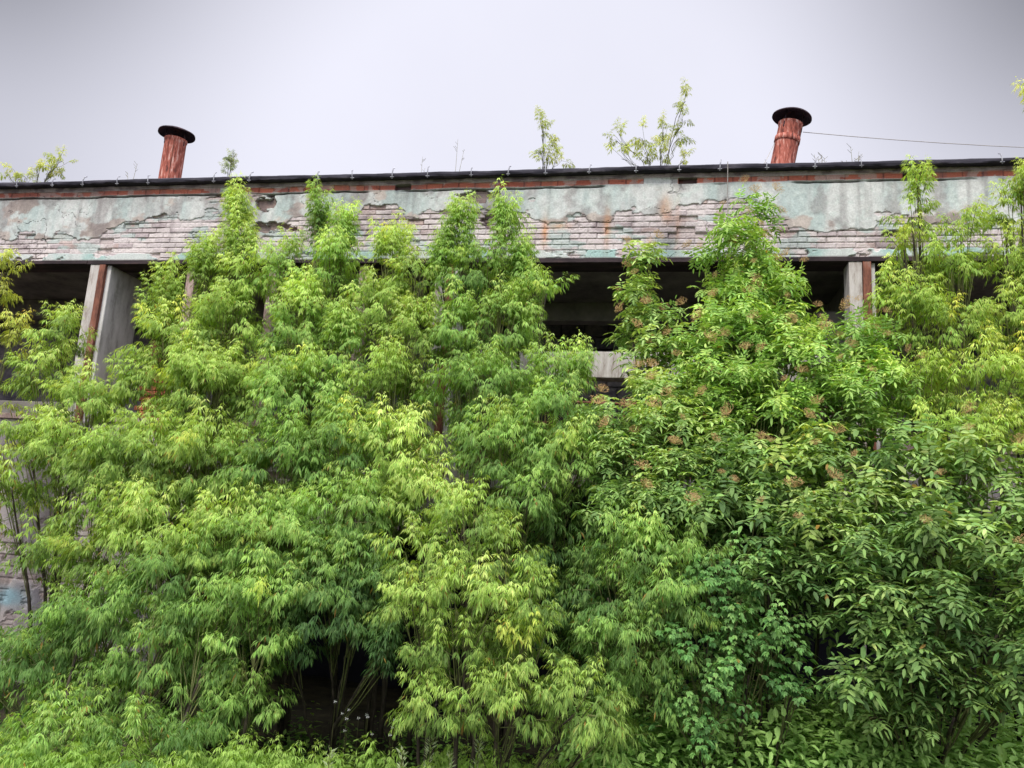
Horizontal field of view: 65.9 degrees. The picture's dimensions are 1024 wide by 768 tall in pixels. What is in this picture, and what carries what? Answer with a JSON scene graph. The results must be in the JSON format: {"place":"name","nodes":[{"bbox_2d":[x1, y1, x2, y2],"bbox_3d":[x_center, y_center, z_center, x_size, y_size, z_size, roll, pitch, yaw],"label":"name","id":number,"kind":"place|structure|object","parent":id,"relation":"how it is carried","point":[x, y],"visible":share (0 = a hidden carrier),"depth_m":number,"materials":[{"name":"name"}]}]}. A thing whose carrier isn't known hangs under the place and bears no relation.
{"place":"outdoors","nodes":[
{"label":"outdoors","id":0,"kind":"place"},
{"bbox_2d":[0,671,605,767],"bbox_3d":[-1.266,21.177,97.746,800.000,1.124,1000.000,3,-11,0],"label":"ground","id":1,"kind":"structure","parent":0,"point":[317,690],"depth_m":10.79,"materials":[{"name":"green plant"}]},
{"bbox_2d":[0,245,35,525],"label":"young tree","id":2,"kind":"object","parent":1,"relation":"on","point":[6,254],"visible":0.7,"depth_m":11.39,"materials":[{"name":"green plant"}]},
{"bbox_2d":[0,299,181,710],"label":"box elder","id":3,"kind":"object","parent":1,"relation":"on","point":[30,446],"visible":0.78,"depth_m":9.95,"materials":[{"name":"green plant"}]},
{"bbox_2d":[0,515,326,767],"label":"box elder","id":4,"kind":"object","parent":1,"relation":"on","point":[49,667],"visible":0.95,"depth_m":7.70,"materials":[{"name":"green plant"}]},
{"bbox_2d":[59,172,294,729],"bbox_3d":[-4.077,0.389,9.836,2.592,7.851,4.029,7,-12,-19],"label":"box elder","id":5,"kind":"object","parent":1,"relation":"on","point":[223,368],"visible":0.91,"depth_m":9.93,"materials":[{"name":"green plant"}]},
{"bbox_2d":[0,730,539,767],"bbox_3d":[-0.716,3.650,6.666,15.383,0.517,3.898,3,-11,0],"label":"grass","id":6,"kind":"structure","parent":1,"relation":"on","point":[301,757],"depth_m":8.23,"materials":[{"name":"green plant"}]},
{"bbox_2d":[0,687,560,767],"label":"shade weeds","id":7,"kind":"object","parent":1,"relation":"on","point":[347,743],"visible":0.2,"depth_m":9.03,"materials":[{"name":"green plant"}]},
{"bbox_2d":[0,711,602,767],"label":"weeds","id":8,"kind":"object","parent":1,"relation":"on","point":[93,759],"visible":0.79,"depth_m":6.90,"materials":[{"name":"green plant"}]},
{"bbox_2d":[205,174,413,750],"bbox_3d":[-2.559,0.479,9.654,2.141,7.787,4.634,9,-12,-26],"label":"box elder","id":9,"kind":"object","parent":1,"relation":"on","point":[304,444],"visible":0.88,"depth_m":9.24,"materials":[{"name":"green plant"}]},
{"bbox_2d":[322,745,336,767],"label":"mugwort plant","id":10,"kind":"object","parent":1,"relation":"on","point":[332,754],"visible":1,"depth_m":6.52,"materials":[{"name":"green plant"}]},
{"bbox_2d":[241,529,418,763],"bbox_3d":[-1.750,2.784,7.900,1.509,2.708,1.851,13,-15,-40],"label":"box elder","id":11,"kind":"object","parent":1,"relation":"on","point":[383,639],"visible":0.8,"depth_m":7.76,"materials":[{"name":"green plant"}]},
{"bbox_2d":[330,700,395,765],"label":"wildflowers","id":12,"kind":"object","parent":1,"relation":"on","point":[342,713],"visible":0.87,"depth_m":8.00,"materials":[{"name":"white plant"}]},
{"bbox_2d":[318,207,470,762],"bbox_3d":[-1.462,0.828,9.633,1.768,7.215,3.527,5,-11,-11],"label":"box elder","id":13,"kind":"object","parent":1,"relation":"on","point":[401,481],"visible":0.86,"depth_m":9.63,"materials":[{"name":"green plant"}]},
{"bbox_2d":[395,745,409,767],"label":"mugwort plant","id":14,"kind":"object","parent":1,"relation":"on","point":[404,758],"visible":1,"depth_m":6.53,"materials":[{"name":"green plant"}]},
{"bbox_2d":[423,736,437,767],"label":"mugwort plant","id":15,"kind":"object","parent":1,"relation":"on","point":[426,750],"visible":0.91,"depth_m":6.73,"materials":[{"name":"green plant"}]},
{"bbox_2d":[445,751,455,767],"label":"mugwort plant","id":16,"kind":"object","parent":1,"relation":"on","point":[449,754],"visible":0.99,"depth_m":6.52,"materials":[{"name":"green plant"}]},
{"bbox_2d":[470,736,483,767],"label":"mugwort plant","id":17,"kind":"object","parent":1,"relation":"on","point":[479,742],"visible":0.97,"depth_m":6.63,"materials":[{"name":"green plant"}]},
{"bbox_2d":[360,469,659,767],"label":"box elder","id":18,"kind":"object","parent":1,"relation":"on","point":[478,600],"visible":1,"depth_m":6.76,"materials":[{"name":"green plant"}]},
{"bbox_2d":[0,107,1023,724],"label":"derelict workshop","id":19,"kind":"structure","parent":1,"relation":"on","point":[96,247],"depth_m":12.53,"materials":[{"name":"concrete"}]},
{"bbox_2d":[0,145,77,181],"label":"roof sapling","id":20,"kind":"object","parent":19,"relation":"on","point":[17,175],"visible":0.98,"depth_m":15.18,"materials":[{"name":"green plant"}]},
{"bbox_2d":[219,148,238,176],"bbox_3d":[-5.229,-3.775,14.550,0.352,1.210,0.533,3,-11,0],"label":"roof weed","id":21,"kind":"object","parent":19,"relation":"on","point":[231,160],"visible":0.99,"depth_m":14.55,"materials":[{"name":"green plant"}]},
{"bbox_2d":[529,106,574,168],"bbox_3d":[0.692,-3.957,13.354,0.846,1.804,0.614,3,-11,0],"label":"roof sapling","id":22,"kind":"object","parent":19,"relation":"on","point":[543,125],"visible":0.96,"depth_m":13.37,"materials":[{"name":"green plant"}]},
{"bbox_2d":[602,77,695,165],"bbox_3d":[2.284,-4.081,13.058,1.524,2.120,0.819,1,-11,13],"label":"roof sapling","id":23,"kind":"object","parent":19,"relation":"on","point":[654,144],"visible":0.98,"depth_m":13.06,"materials":[{"name":"green plant"}]},
{"bbox_2d":[727,162,728,253],"bbox_3d":[3.124,-2.518,11.452,0.030,1.466,0.137,-2,-12,24],"label":"hanging wire","id":24,"kind":"object","parent":19,"relation":"hanging from","point":[727,191],"visible":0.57,"depth_m":11.53,"materials":[{"name":"black metal"}]},
{"bbox_2d":[813,152,827,162],"bbox_3d":[4.796,-3.316,12.224,0.329,0.595,0.026,3,-11,0],"label":"dry stalk","id":25,"kind":"object","parent":19,"relation":"on","point":[821,158],"visible":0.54,"depth_m":12.27,"materials":[{"name":"plant"}]},
{"bbox_2d":[841,144,862,161],"bbox_3d":[5.227,-3.370,12.138,0.349,0.718,0.026,3,-11,0],"label":"dry stalk","id":26,"kind":"object","parent":19,"relation":"on","point":[858,158],"visible":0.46,"depth_m":12.17,"materials":[{"name":"plant"}]},
{"bbox_2d":[804,132,1023,147],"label":"cable","id":27,"kind":"object","parent":19,"relation":"attached to","point":[914,141],"visible":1,"depth_m":12.71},
{"bbox_2d":[408,174,629,767],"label":"box elder","id":28,"kind":"object","parent":1,"relation":"on","point":[543,464],"visible":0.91,"depth_m":9.55,"materials":[{"name":"green plant"}]},
{"bbox_2d":[508,445,671,713],"bbox_3d":[0.976,2.487,8.649,1.789,3.885,2.345,-5,-14,37],"label":"box elder","id":29,"kind":"object","parent":1,"relation":"on","point":[566,559],"visible":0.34,"depth_m":8.30,"materials":[{"name":"green plant"}]},
{"bbox_2d":[555,495,736,742],"bbox_3d":[1.099,2.567,7.184,1.583,3.177,1.863,7,-12,-18],"label":"box elder","id":30,"kind":"object","parent":1,"relation":"on","point":[643,603],"visible":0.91,"depth_m":6.96,"materials":[{"name":"green plant"}]},
{"bbox_2d":[567,230,733,695],"bbox_3d":[1.519,1.088,8.668,1.958,6.680,2.882,3,-11,0],"label":"elder shrub","id":31,"kind":"object","parent":1,"relation":"on","point":[654,404],"visible":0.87,"depth_m":8.51,"materials":[{"name":"green plant"}]},
{"bbox_2d":[627,524,843,767],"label":"virginia creeper","id":32,"kind":"object","parent":1,"relation":"on","point":[719,673],"visible":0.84,"depth_m":6.70,"materials":[{"name":"green plant"}]},
{"bbox_2d":[644,406,913,729],"bbox_3d":[2.481,2.197,7.457,2.506,4.166,2.174,-2,-12,24],"label":"elder shrub","id":33,"kind":"object","parent":1,"relation":"on","point":[797,534],"visible":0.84,"depth_m":7.53,"materials":[{"name":"green plant"}]},
{"bbox_2d":[537,656,1023,767],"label":"nettles","id":34,"kind":"object","parent":1,"relation":"on","point":[824,739],"visible":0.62,"depth_m":6.98,"materials":[{"name":"green plant"}]},
{"bbox_2d":[662,174,941,706],"bbox_3d":[3.108,0.855,9.032,2.862,7.462,2.476,3,-11,0],"label":"elder shrub","id":35,"kind":"object","parent":1,"relation":"on","point":[764,335],"visible":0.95,"depth_m":8.89,"materials":[{"name":"green plant"}]},
{"bbox_2d":[800,399,1023,767],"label":"elder shrub","id":36,"kind":"object","parent":1,"relation":"on","point":[953,592],"visible":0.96,"depth_m":6.68,"materials":[{"name":"green plant"}]},
{"bbox_2d":[859,153,1023,738],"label":"box elder","id":37,"kind":"object","parent":1,"relation":"on","point":[922,302],"visible":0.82,"depth_m":9.04,"materials":[{"name":"green plant"}]},
{"bbox_2d":[951,156,1023,750],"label":"box elder","id":38,"kind":"object","parent":1,"relation":"on","point":[1015,324],"visible":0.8,"depth_m":9.11,"materials":[{"name":"green plant"}]},
{"bbox_2d":[1011,76,1023,112],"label":"young tree","id":39,"kind":"object","parent":1,"relation":"on","point":[1020,93],"visible":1,"depth_m":9.24,"materials":[{"name":"green plant"}]},
{"bbox_2d":[0,0,1023,182],"label":"sky","id":40,"kind":"structure","parent":0,"point":[292,87],"materials":[{"name":"grey"}]}
]}

